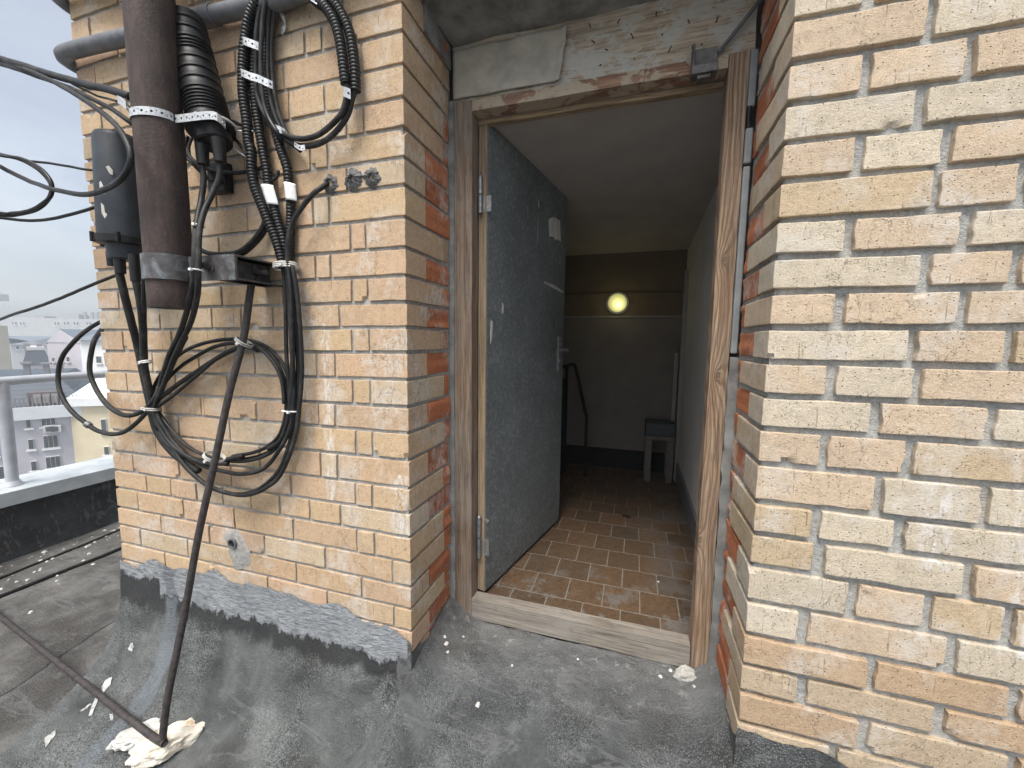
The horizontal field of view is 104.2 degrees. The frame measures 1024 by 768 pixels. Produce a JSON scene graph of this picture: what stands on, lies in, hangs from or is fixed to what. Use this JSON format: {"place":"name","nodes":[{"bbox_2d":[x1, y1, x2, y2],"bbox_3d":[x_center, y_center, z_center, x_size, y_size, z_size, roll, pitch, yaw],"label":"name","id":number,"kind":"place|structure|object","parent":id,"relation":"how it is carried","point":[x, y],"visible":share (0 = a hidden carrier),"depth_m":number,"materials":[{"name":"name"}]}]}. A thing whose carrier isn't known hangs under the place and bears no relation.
{"place":"outdoors","nodes":[
{"label":"outdoors","id":0,"kind":"place"},
{"bbox_2d":[0,294,12,369],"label":"cream tower","id":1,"kind":"structure","parent":0,"point":[5,359],"depth_m":44.25,"materials":[{"name":"paint"}]},
{"bbox_2d":[9,336,51,368],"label":"slate roofed building","id":2,"kind":"structure","parent":0,"point":[17,349],"depth_m":80.13,"materials":[{"name":"paint"}]},
{"bbox_2d":[22,343,48,368],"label":"dormered building","id":3,"kind":"structure","parent":0,"point":[36,355],"depth_m":59.26,"materials":[{"name":"paint"}]},
{"bbox_2d":[0,312,99,367],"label":"long building","id":4,"kind":"structure","parent":0,"point":[38,326],"depth_m":130.06,"materials":[{"name":"paint"}]},
{"bbox_2d":[0,0,101,318],"label":"sky","id":5,"kind":"structure","parent":0,"point":[41,262],"materials":[{"name":"white"}]},
{"bbox_2d":[46,329,96,371],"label":"gabled building","id":6,"kind":"structure","parent":0,"point":[58,341],"depth_m":50.50,"materials":[{"name":"paint"}]},
{"bbox_2d":[80,334,106,378],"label":"white building","id":7,"kind":"structure","parent":0,"point":[98,361],"depth_m":47.22,"materials":[{"name":"paint"}]},
{"bbox_2d":[95,356,102,363],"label":"window","id":8,"kind":"structure","parent":7,"relation":"in","point":[98,358],"depth_m":47.05,"materials":[{"name":"glass"}]},
{"bbox_2d":[0,521,678,753],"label":"roof","id":9,"kind":"structure","parent":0,"point":[70,620],"depth_m":2.01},
{"bbox_2d":[0,455,119,563],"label":"parapet","id":10,"kind":"structure","parent":9,"relation":"on","point":[41,509],"depth_m":2.77,"materials":[{"name":"metal"}]},
{"bbox_2d":[0,370,107,487],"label":"guard rail","id":11,"kind":"object","parent":10,"relation":"on","point":[9,453],"visible":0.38,"depth_m":2.58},
{"bbox_2d":[0,529,119,578],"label":"roof cable","id":12,"kind":"object","parent":9,"relation":"on","point":[46,559],"visible":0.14,"depth_m":2.59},
{"bbox_2d":[0,527,119,613],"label":"paint flakes","id":13,"kind":"object","parent":9,"relation":"on","point":[31,611],"visible":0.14,"depth_m":2.54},
{"bbox_2d":[0,547,121,597],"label":"roof cable","id":14,"kind":"object","parent":9,"relation":"on","point":[56,573],"visible":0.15,"depth_m":2.39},
{"bbox_2d":[0,265,257,747],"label":"bent rod","id":15,"kind":"object","parent":9,"relation":"on","point":[160,739],"visible":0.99,"depth_m":1.27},
{"bbox_2d":[234,336,253,347],"bbox_3d":[-0.838,-0.130,1.243,0.049,0.037,0.061,3,6,17],"label":"zip tie","id":16,"kind":"object","parent":15,"relation":"attached to","point":[236,340],"visible":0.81,"depth_m":1.23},
{"bbox_2d":[157,343,284,407],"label":"cable","id":17,"kind":"object","parent":16,"relation":"attached to","point":[217,358],"visible":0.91,"depth_m":1.30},
{"bbox_2d":[0,559,429,767],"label":"roofing felt","id":18,"kind":"object","parent":9,"relation":"on","point":[268,677],"visible":0.74,"depth_m":1.39,"materials":[{"name":"stone"}]},
{"bbox_2d":[45,730,55,746],"bbox_3d":[-1.599,1.230,1.378,0.052,0.017,0.025,7,8,45],"label":"flake","id":19,"kind":"object","parent":18,"relation":"on","point":[49,738],"visible":1,"depth_m":1.38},
{"bbox_2d":[88,698,97,716],"bbox_3d":[-1.534,1.183,1.460,0.015,0.024,0.067,-3,7,-28],"label":"flake","id":20,"kind":"object","parent":18,"relation":"on","point":[93,706],"visible":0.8,"depth_m":1.46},
{"bbox_2d":[102,677,111,692],"bbox_3d":[-1.545,1.146,1.520,0.048,0.029,0.030,6,8,40],"label":"flake","id":21,"kind":"object","parent":18,"relation":"on","point":[106,684],"visible":0.97,"depth_m":1.52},
{"bbox_2d":[128,642,133,651],"bbox_3d":[-1.519,1.050,1.589,0.028,0.028,0.014,3,6,17],"label":"flake","id":22,"kind":"object","parent":18,"relation":"on","point":[131,647],"visible":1,"depth_m":1.59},
{"bbox_2d":[106,718,159,750],"bbox_3d":[-1.266,1.190,1.356,0.159,0.032,0.096,-1,6,-13],"label":"foam chunk","id":23,"kind":"object","parent":18,"relation":"on","point":[129,739],"visible":0.69,"depth_m":1.33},
{"bbox_2d":[125,717,204,767],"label":"foam chunk","id":24,"kind":"object","parent":18,"relation":"on","point":[147,753],"visible":0.86,"depth_m":1.29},
{"bbox_2d":[342,596,732,767],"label":"doorstep slope","id":25,"kind":"structure","parent":9,"relation":"on","point":[546,702],"depth_m":1.19,"materials":[{"name":"concrete"}]},
{"bbox_2d":[673,664,696,681],"bbox_3d":[0.551,0.923,1.271,0.072,0.038,0.042,3,6,17],"label":"rubble stone","id":26,"kind":"object","parent":25,"relation":"on","point":[685,672],"visible":1,"depth_m":1.26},
{"bbox_2d":[69,0,1023,767],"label":"rooftop hut","id":27,"kind":"object","parent":9,"relation":"on","point":[793,230],"visible":0.8,"depth_m":1.19,"materials":[{"name":"yellow brick"}]},
{"bbox_2d":[0,154,55,214],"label":"cable","id":28,"kind":"object","parent":27,"relation":"attached to","point":[49,198],"visible":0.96,"depth_m":1.36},
{"bbox_2d":[0,274,115,320],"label":"cable","id":29,"kind":"object","parent":27,"relation":"attached to","point":[62,296],"visible":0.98,"depth_m":1.47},
{"bbox_2d":[52,0,69,13],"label":"service pipe","id":30,"kind":"object","parent":27,"relation":"attached to","point":[63,5],"visible":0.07,"depth_m":1.42,"materials":[{"name":"grey plastic"}]},
{"bbox_2d":[238,0,284,269],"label":"corrugated conduit","id":31,"kind":"object","parent":30,"relation":"hanging from","point":[248,23],"visible":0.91,"depth_m":1.18,"materials":[{"name":"black plastic"}]},
{"bbox_2d":[181,276,299,494],"bbox_3d":[-0.987,0.005,1.345,0.681,0.764,0.020,3,6,17],"label":"cable","id":32,"kind":"object","parent":31,"relation":"hanging from","point":[297,357],"visible":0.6,"depth_m":1.24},
{"bbox_2d":[242,36,258,50],"bbox_3d":[-0.759,-0.984,1.143,0.071,0.057,0.017,3,7,22],"label":"perforated strap","id":33,"kind":"object","parent":31,"relation":"attached to","point":[255,45],"visible":1,"depth_m":1.13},
{"bbox_2d":[241,69,272,88],"bbox_3d":[-0.750,-0.891,1.152,0.120,0.077,0.022,2,6,16],"label":"perforated strap","id":34,"kind":"object","parent":31,"relation":"attached to","point":[254,76],"visible":1,"depth_m":1.14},
{"bbox_2d":[261,184,278,204],"bbox_3d":[-0.735,-0.570,1.199,0.066,0.061,0.015,3,6,17],"label":"cable tag","id":35,"kind":"object","parent":31,"relation":"attached to","point":[268,190],"visible":1,"depth_m":1.19,"materials":[{"name":"white plastic"}]},
{"bbox_2d":[259,0,282,141],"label":"cable","id":36,"kind":"object","parent":31,"relation":"attached to","point":[261,61],"visible":1,"depth_m":1.14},
{"bbox_2d":[269,11,289,133],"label":"cable","id":37,"kind":"object","parent":30,"relation":"hanging from","point":[272,70],"visible":0.85,"depth_m":1.16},
{"bbox_2d":[264,40,295,260],"bbox_3d":[-0.679,-0.800,1.178,0.133,0.846,0.035,3,6,17],"label":"corrugated conduit","id":38,"kind":"object","parent":30,"relation":"hanging from","point":[286,168],"visible":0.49,"depth_m":1.18,"materials":[{"name":"black plastic"}]},
{"bbox_2d":[279,12,285,34],"bbox_3d":[-0.670,-1.060,1.155,0.024,0.082,0.009,3,6,17],"label":"perforated strap","id":39,"kind":"object","parent":38,"relation":"attached to","point":[283,28],"visible":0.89,"depth_m":1.16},
{"bbox_2d":[284,182,296,200],"bbox_3d":[-0.664,-0.573,1.184,0.048,0.057,0.015,3,6,17],"label":"cable tag","id":40,"kind":"object","parent":38,"relation":"attached to","point":[290,190],"visible":1,"depth_m":1.18,"materials":[{"name":"white plastic"}]},
{"bbox_2d":[326,0,360,93],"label":"corrugated conduit","id":41,"kind":"object","parent":30,"relation":"hanging from","point":[350,35],"visible":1,"depth_m":1.07,"materials":[{"name":"black plastic"}]},
{"bbox_2d":[89,128,141,281],"bbox_3d":[-1.278,-0.570,1.311,0.173,0.469,0.160,0,6,-7],"label":"cable closure","id":42,"kind":"object","parent":27,"relation":"attached to","point":[117,235],"visible":0.7,"depth_m":1.25,"materials":[{"name":"plastic"}]},
{"bbox_2d":[0,206,94,221],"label":"cable","id":43,"kind":"object","parent":42,"relation":"attached to","point":[54,217],"visible":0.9,"depth_m":1.38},
{"bbox_2d":[115,273,202,474],"bbox_3d":[-1.214,-0.031,1.403,0.218,0.704,0.105,0,6,-11],"label":"cable","id":44,"kind":"object","parent":42,"relation":"hanging from","point":[127,307],"visible":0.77,"depth_m":1.38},
{"bbox_2d":[132,281,155,426],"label":"cable","id":45,"kind":"object","parent":44,"relation":"hanging from","point":[143,350],"visible":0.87,"depth_m":1.36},
{"bbox_2d":[137,360,151,364],"bbox_3d":[-1.288,-0.076,1.396,0.052,0.020,0.036,3,6,17],"label":"zip tie","id":46,"kind":"object","parent":45,"relation":"attached to","point":[141,362],"visible":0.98,"depth_m":1.38,"materials":[{"name":"white plastic"}]},
{"bbox_2d":[140,406,159,410],"bbox_3d":[-1.304,0.089,1.434,0.073,0.016,0.049,3,6,17],"label":"zip tie","id":47,"kind":"object","parent":44,"relation":"attached to","point":[154,409],"visible":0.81,"depth_m":1.42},
{"bbox_2d":[55,320,258,435],"bbox_3d":[-1.377,-0.036,1.472,1.160,0.470,0.235,4,7,28],"label":"cable","id":48,"kind":"object","parent":44,"relation":"attached to","point":[62,356],"visible":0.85,"depth_m":1.54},
{"bbox_2d":[83,421,92,427],"bbox_3d":[-1.631,0.157,1.531,0.027,0.028,0.028,3,6,17],"label":"zip tie","id":49,"kind":"object","parent":48,"relation":"attached to","point":[85,424],"visible":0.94,"depth_m":1.52,"materials":[{"name":"plastic"}]},
{"bbox_2d":[86,328,187,417],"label":"cable","id":50,"kind":"object","parent":27,"relation":"attached to","point":[92,381],"visible":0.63,"depth_m":1.52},
{"bbox_2d":[53,0,309,72],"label":"service pipe","id":51,"kind":"object","parent":27,"relation":"attached to","point":[67,54],"visible":0.34,"depth_m":1.30,"materials":[{"name":"grey plastic"}]},
{"bbox_2d":[196,3,222,28],"bbox_3d":[-0.914,-1.112,1.206,0.042,0.055,0.054,3,6,17],"label":"pipe coupling","id":52,"kind":"object","parent":51,"relation":"attached to","point":[202,13],"visible":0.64,"depth_m":1.19,"materials":[{"name":"grey plastic"}]},
{"bbox_2d":[264,7,297,149],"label":"cable","id":53,"kind":"object","parent":51,"relation":"hanging from","point":[267,58],"visible":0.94,"depth_m":1.15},
{"bbox_2d":[253,4,349,141],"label":"cable","id":54,"kind":"object","parent":51,"relation":"hanging from","point":[331,124],"visible":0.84,"depth_m":1.14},
{"bbox_2d":[343,86,350,98],"bbox_3d":[-0.447,-0.787,1.073,0.025,0.038,0.009,3,6,17],"label":"perforated strap","id":55,"kind":"object","parent":54,"relation":"attached to","point":[345,91],"visible":1,"depth_m":1.07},
{"bbox_2d":[258,41,356,148],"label":"cable","id":56,"kind":"object","parent":51,"relation":"hanging from","point":[335,131],"visible":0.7,"depth_m":1.12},
{"bbox_2d":[294,142,306,151],"bbox_3d":[-0.610,-0.683,1.143,0.037,0.031,0.013,1,6,2],"label":"perforated strap","id":57,"kind":"object","parent":56,"relation":"attached to","point":[301,146],"visible":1,"depth_m":1.14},
{"bbox_2d":[309,0,350,86],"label":"corrugated conduit","id":58,"kind":"object","parent":51,"relation":"hanging from","point":[324,7],"visible":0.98,"depth_m":1.07,"materials":[{"name":"black plastic"}]},
{"bbox_2d":[187,136,199,172],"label":"cable","id":59,"kind":"object","parent":27,"relation":"attached to","point":[190,141],"visible":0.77,"depth_m":1.28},
{"bbox_2d":[186,146,224,182],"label":"cable","id":60,"kind":"object","parent":27,"relation":"attached to","point":[189,155],"visible":0.59,"depth_m":1.25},
{"bbox_2d":[140,252,282,287],"bbox_3d":[-0.898,-0.338,1.197,0.342,0.070,0.173,1,6,-1],"label":"mast bracket","id":61,"kind":"object","parent":27,"relation":"attached to","point":[233,268],"visible":0.96,"depth_m":1.13,"materials":[{"name":"metal"}]},
{"bbox_2d":[121,0,191,309],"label":"steel mast","id":62,"kind":"object","parent":61,"relation":"attached to","point":[150,36],"visible":0.88,"depth_m":1.10,"materials":[{"name":"metal"}]},
{"bbox_2d":[0,62,131,125],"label":"cable","id":63,"kind":"object","parent":62,"relation":"attached to","point":[106,106],"visible":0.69,"depth_m":1.21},
{"bbox_2d":[0,60,133,196],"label":"cable","id":64,"kind":"object","parent":62,"relation":"attached to","point":[121,178],"visible":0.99,"depth_m":1.14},
{"bbox_2d":[0,153,50,217],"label":"cable","id":65,"kind":"object","parent":64,"relation":"hanging from","point":[45,205],"visible":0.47,"depth_m":1.40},
{"bbox_2d":[31,160,92,171],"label":"cable","id":66,"kind":"object","parent":65,"relation":"attached to","point":[61,165],"visible":0.83,"depth_m":1.36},
{"bbox_2d":[117,95,225,128],"bbox_3d":[-0.953,-0.760,1.092,0.330,0.100,0.059,1,6,5],"label":"perforated strap","id":67,"kind":"object","parent":62,"relation":"attached to","point":[125,104],"visible":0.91,"depth_m":1.09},
{"bbox_2d":[0,55,129,99],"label":"cable","id":68,"kind":"object","parent":67,"relation":"attached to","point":[113,91],"visible":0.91,"depth_m":1.23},
{"bbox_2d":[70,83,117,101],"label":"cable","id":69,"kind":"object","parent":68,"relation":"attached to","point":[99,96],"visible":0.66,"depth_m":1.21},
{"bbox_2d":[176,5,236,166],"bbox_3d":[-0.914,-0.862,1.167,0.207,0.446,0.125,3,6,17],"label":"cable closure","id":70,"kind":"object","parent":62,"relation":"attached to","point":[201,89],"visible":0.81,"depth_m":1.13,"materials":[{"name":"black plastic"}]},
{"bbox_2d":[151,162,229,465],"bbox_3d":[-1.044,-0.187,1.299,0.512,0.951,0.118,5,7,34],"label":"cable","id":71,"kind":"object","parent":70,"relation":"attached to","point":[199,247],"visible":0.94,"depth_m":1.16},
{"bbox_2d":[188,267,203,272],"bbox_3d":[-0.876,-0.315,1.105,0.036,0.008,0.036,6,8,43],"label":"zip tie","id":72,"kind":"object","parent":71,"relation":"attached to","point":[190,269],"visible":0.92,"depth_m":1.09,"materials":[{"name":"white plastic"}]},
{"bbox_2d":[154,165,244,461],"bbox_3d":[-1.053,-0.192,1.318,0.523,0.944,0.146,5,7,35],"label":"cable","id":73,"kind":"object","parent":70,"relation":"attached to","point":[199,205],"visible":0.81,"depth_m":1.17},
{"bbox_2d":[141,278,150,401],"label":"cable","id":74,"kind":"object","parent":73,"relation":"hanging from","point":[143,301],"visible":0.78,"depth_m":1.30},
{"bbox_2d":[159,269,289,462],"bbox_3d":[-1.007,-0.056,1.345,0.652,0.648,0.018,3,6,17],"label":"cable","id":75,"kind":"object","parent":73,"relation":"attached to","point":[287,372],"visible":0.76,"depth_m":1.25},
{"bbox_2d":[202,451,225,462],"bbox_3d":[-0.965,0.236,1.288,0.052,0.040,0.075,3,6,17],"label":"zip tie","id":76,"kind":"object","parent":75,"relation":"attached to","point":[209,459],"visible":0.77,"depth_m":1.28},
{"bbox_2d":[168,341,286,455],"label":"cable","id":77,"kind":"object","parent":75,"relation":"attached to","point":[188,361],"visible":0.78,"depth_m":1.31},
{"bbox_2d":[155,267,295,475],"bbox_3d":[-0.977,-0.033,1.326,0.644,0.681,0.019,3,6,17],"label":"cable","id":78,"kind":"object","parent":73,"relation":"attached to","point":[268,464],"visible":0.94,"depth_m":1.29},
{"bbox_2d":[187,111,238,136],"bbox_3d":[-0.873,-0.746,1.160,0.127,0.032,0.126,3,6,17],"label":"zip tie","id":79,"kind":"object","parent":70,"relation":"attached to","point":[233,124],"visible":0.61,"depth_m":1.15,"materials":[{"name":"white plastic"}]},
{"bbox_2d":[231,120,253,129],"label":"cable","id":80,"kind":"object","parent":70,"relation":"attached to","point":[236,123],"visible":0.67,"depth_m":1.20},
{"bbox_2d":[233,138,279,181],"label":"cable","id":81,"kind":"object","parent":70,"relation":"attached to","point":[260,175],"visible":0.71,"depth_m":1.20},
{"bbox_2d":[153,337,285,459],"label":"cable","id":82,"kind":"object","parent":27,"relation":"attached to","point":[270,349],"visible":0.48,"depth_m":1.33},
{"bbox_2d":[207,162,233,194],"bbox_3d":[-0.933,-0.657,1.274,0.074,0.090,0.031,3,6,17],"label":"wall box","id":83,"kind":"object","parent":27,"relation":"attached to","point":[226,187],"visible":0.64,"depth_m":1.26,"materials":[{"name":"black plastic"}]},
{"bbox_2d":[185,135,271,174],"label":"cable","id":84,"kind":"object","parent":27,"relation":"attached to","point":[230,172],"visible":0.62,"depth_m":1.24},
{"bbox_2d":[203,210,269,254],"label":"cable","id":85,"kind":"object","parent":27,"relation":"attached to","point":[253,240],"visible":0.64,"depth_m":1.25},
{"bbox_2d":[225,529,250,569],"bbox_3d":[-0.987,0.600,1.457,0.126,0.154,0.057,3,6,17],"label":"mortar patch","id":86,"kind":"object","parent":27,"relation":"attached to","point":[240,553],"visible":0.98,"depth_m":1.44,"materials":[{"name":"grey concrete"}]},
{"bbox_2d":[238,215,271,255],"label":"cable","id":87,"kind":"object","parent":27,"relation":"attached to","point":[250,249],"visible":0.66,"depth_m":1.25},
{"bbox_2d":[249,21,285,251],"bbox_3d":[-0.712,-0.808,1.183,0.151,0.832,0.038,3,6,17],"label":"corrugated conduit","id":88,"kind":"object","parent":27,"relation":"attached to","point":[261,140],"visible":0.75,"depth_m":1.19,"materials":[{"name":"black plastic"}]},
{"bbox_2d":[275,125,287,133],"bbox_3d":[-0.678,-0.739,1.156,0.046,0.045,0.017,1,6,6],"label":"perforated strap","id":89,"kind":"object","parent":27,"relation":"attached to","point":[279,128],"visible":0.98,"depth_m":1.15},
{"bbox_2d":[272,261,298,270],"bbox_3d":[-0.693,-0.360,1.218,0.083,0.024,0.062,3,6,17],"label":"zip tie","id":90,"kind":"object","parent":27,"relation":"attached to","point":[276,264],"visible":0.72,"depth_m":1.19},
{"bbox_2d":[167,265,304,496],"bbox_3d":[-0.962,0.005,1.325,0.678,0.754,0.020,3,6,17],"label":"cable","id":91,"kind":"object","parent":90,"relation":"attached to","point":[184,464],"visible":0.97,"depth_m":1.24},
{"bbox_2d":[266,181,329,450],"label":"cable","id":92,"kind":"object","parent":27,"relation":"attached to","point":[308,199],"visible":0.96,"depth_m":1.20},
{"bbox_2d":[323,173,337,194],"bbox_3d":[-0.534,-0.592,1.176,0.063,0.063,0.031,3,6,17],"label":"sealant plug","id":93,"kind":"object","parent":27,"relation":"attached to","point":[331,188],"visible":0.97,"depth_m":1.17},
{"bbox_2d":[344,168,362,191],"bbox_3d":[-0.460,-0.593,1.154,0.077,0.070,0.032,3,6,17],"label":"sealant plug","id":94,"kind":"object","parent":27,"relation":"attached to","point":[355,183],"visible":1,"depth_m":1.15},
{"bbox_2d":[362,167,381,188],"bbox_3d":[-0.399,-0.589,1.135,0.073,0.065,0.031,3,6,17],"label":"sealant plug","id":95,"kind":"object","parent":27,"relation":"attached to","point":[374,180],"visible":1,"depth_m":1.13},
{"bbox_2d":[477,124,568,590],"bbox_3d":[0.092,-0.075,1.773,0.096,1.721,0.774,4,7,29],"label":"door","id":96,"kind":"structure","parent":27,"relation":"in","point":[522,213],"depth_m":1.66,"materials":[{"name":"grey metal"}]},
{"bbox_2d":[560,363,587,475],"bbox_3d":[0.430,0.410,2.980,0.268,1.141,0.083,3,6,17],"label":"stair railing","id":97,"kind":"object","parent":27,"relation":"attached to","point":[564,424],"visible":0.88,"depth_m":2.94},
{"bbox_2d":[606,292,628,313],"bbox_3d":[0.802,-0.618,3.031,0.172,0.172,0.060,3,6,17],"label":"wall lamp","id":98,"kind":"object","parent":27,"relation":"attached to","point":[617,302],"visible":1,"depth_m":3.02,"materials":[{"name":"yellow glass"}]},
{"bbox_2d":[643,418,675,482],"bbox_3d":[1.075,0.482,2.922,0.200,0.425,0.200,3,6,17],"label":"stool","id":99,"kind":"object","parent":27,"relation":"on","point":[661,429],"visible":0.95,"depth_m":2.83,"materials":[{"name":"grey wood"}]},
{"bbox_2d":[726,715,847,767],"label":"roofing felt","id":100,"kind":"object","parent":9,"relation":"on","point":[752,750],"visible":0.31,"depth_m":0.96,"materials":[{"name":"stone"}]},
{"label":"ground","id":101,"kind":"structure","parent":0,"visible":0},
{"bbox_2d":[0,362,89,478],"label":"lavender building","id":102,"kind":"structure","parent":101,"relation":"on","point":[42,415],"depth_m":29.36,"materials":[{"name":"paint"}]},
{"bbox_2d":[0,466,3,478],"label":"window","id":103,"kind":"structure","parent":102,"relation":"in","point":[1,467],"depth_m":28.13,"materials":[{"name":"glass"}]},
{"bbox_2d":[24,420,33,430],"bbox_3d":[-34.950,2.837,28.801,0.459,0.962,0.280,-5,8,-42],"label":"window","id":104,"kind":"structure","parent":102,"relation":"in","point":[28,422],"depth_m":28.76,"materials":[{"name":"glass"}]},
{"bbox_2d":[26,439,36,451],"bbox_3d":[-34.969,4.440,28.972,0.485,0.894,0.280,-5,8,-42],"label":"window","id":105,"kind":"structure","parent":102,"relation":"in","point":[30,441],"depth_m":28.91,"materials":[{"name":"glass"}]},
{"bbox_2d":[29,461,39,472],"bbox_3d":[-34.973,6.050,29.157,0.510,0.857,0.280,-5,8,-42],"label":"window","id":106,"kind":"structure","parent":102,"relation":"in","point":[33,463],"depth_m":29.09,"materials":[{"name":"glass"}]},
{"bbox_2d":[33,394,41,403],"bbox_3d":[-34.477,1.084,28.928,0.377,0.678,0.080,-5,8,-42],"label":"window","id":107,"kind":"structure","parent":102,"relation":"in","point":[34,395],"depth_m":28.90,"materials":[{"name":"glass"}]},
{"bbox_2d":[42,394,50,402],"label":"window","id":108,"kind":"structure","parent":102,"relation":"in","point":[43,395],"depth_m":29.19,"materials":[{"name":"glass"}]},
{"bbox_2d":[39,418,55,428],"bbox_3d":[-34.242,2.722,29.427,0.915,1.033,0.280,-5,8,-42],"label":"window","id":109,"kind":"structure","parent":102,"relation":"in","point":[48,421],"depth_m":29.37,"materials":[{"name":"glass"}]},
{"bbox_2d":[42,434,60,450],"bbox_3d":[-34.255,4.330,29.604,0.937,1.102,0.280,-5,8,-42],"label":"window","id":110,"kind":"structure","parent":102,"relation":"in","point":[50,441],"depth_m":29.55,"materials":[{"name":"glass"}]},
{"bbox_2d":[44,455,60,469],"bbox_3d":[-34.271,5.894,29.773,0.947,1.047,0.280,-5,8,-42],"label":"window","id":111,"kind":"structure","parent":102,"relation":"in","point":[51,461],"depth_m":29.71,"materials":[{"name":"glass"}]},
{"bbox_2d":[51,393,57,402],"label":"window","id":112,"kind":"structure","parent":102,"relation":"in","point":[54,395],"depth_m":29.46,"materials":[{"name":"glass"}]},
{"bbox_2d":[66,378,114,462],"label":"cream building","id":113,"kind":"structure","parent":101,"relation":"on","point":[89,444],"depth_m":30.61,"materials":[{"name":"paint"}]},
{"bbox_2d":[99,419,106,434],"bbox_3d":[-31.531,3.278,30.802,0.548,1.196,0.280,-1,6,-19],"label":"window","id":114,"kind":"structure","parent":113,"relation":"in","point":[103,421],"depth_m":30.72,"materials":[{"name":"glass"}]},
{"bbox_2d":[102,446,109,456],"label":"window","id":115,"kind":"structure","parent":113,"relation":"in","point":[106,448],"depth_m":30.94,"materials":[{"name":"glass"}]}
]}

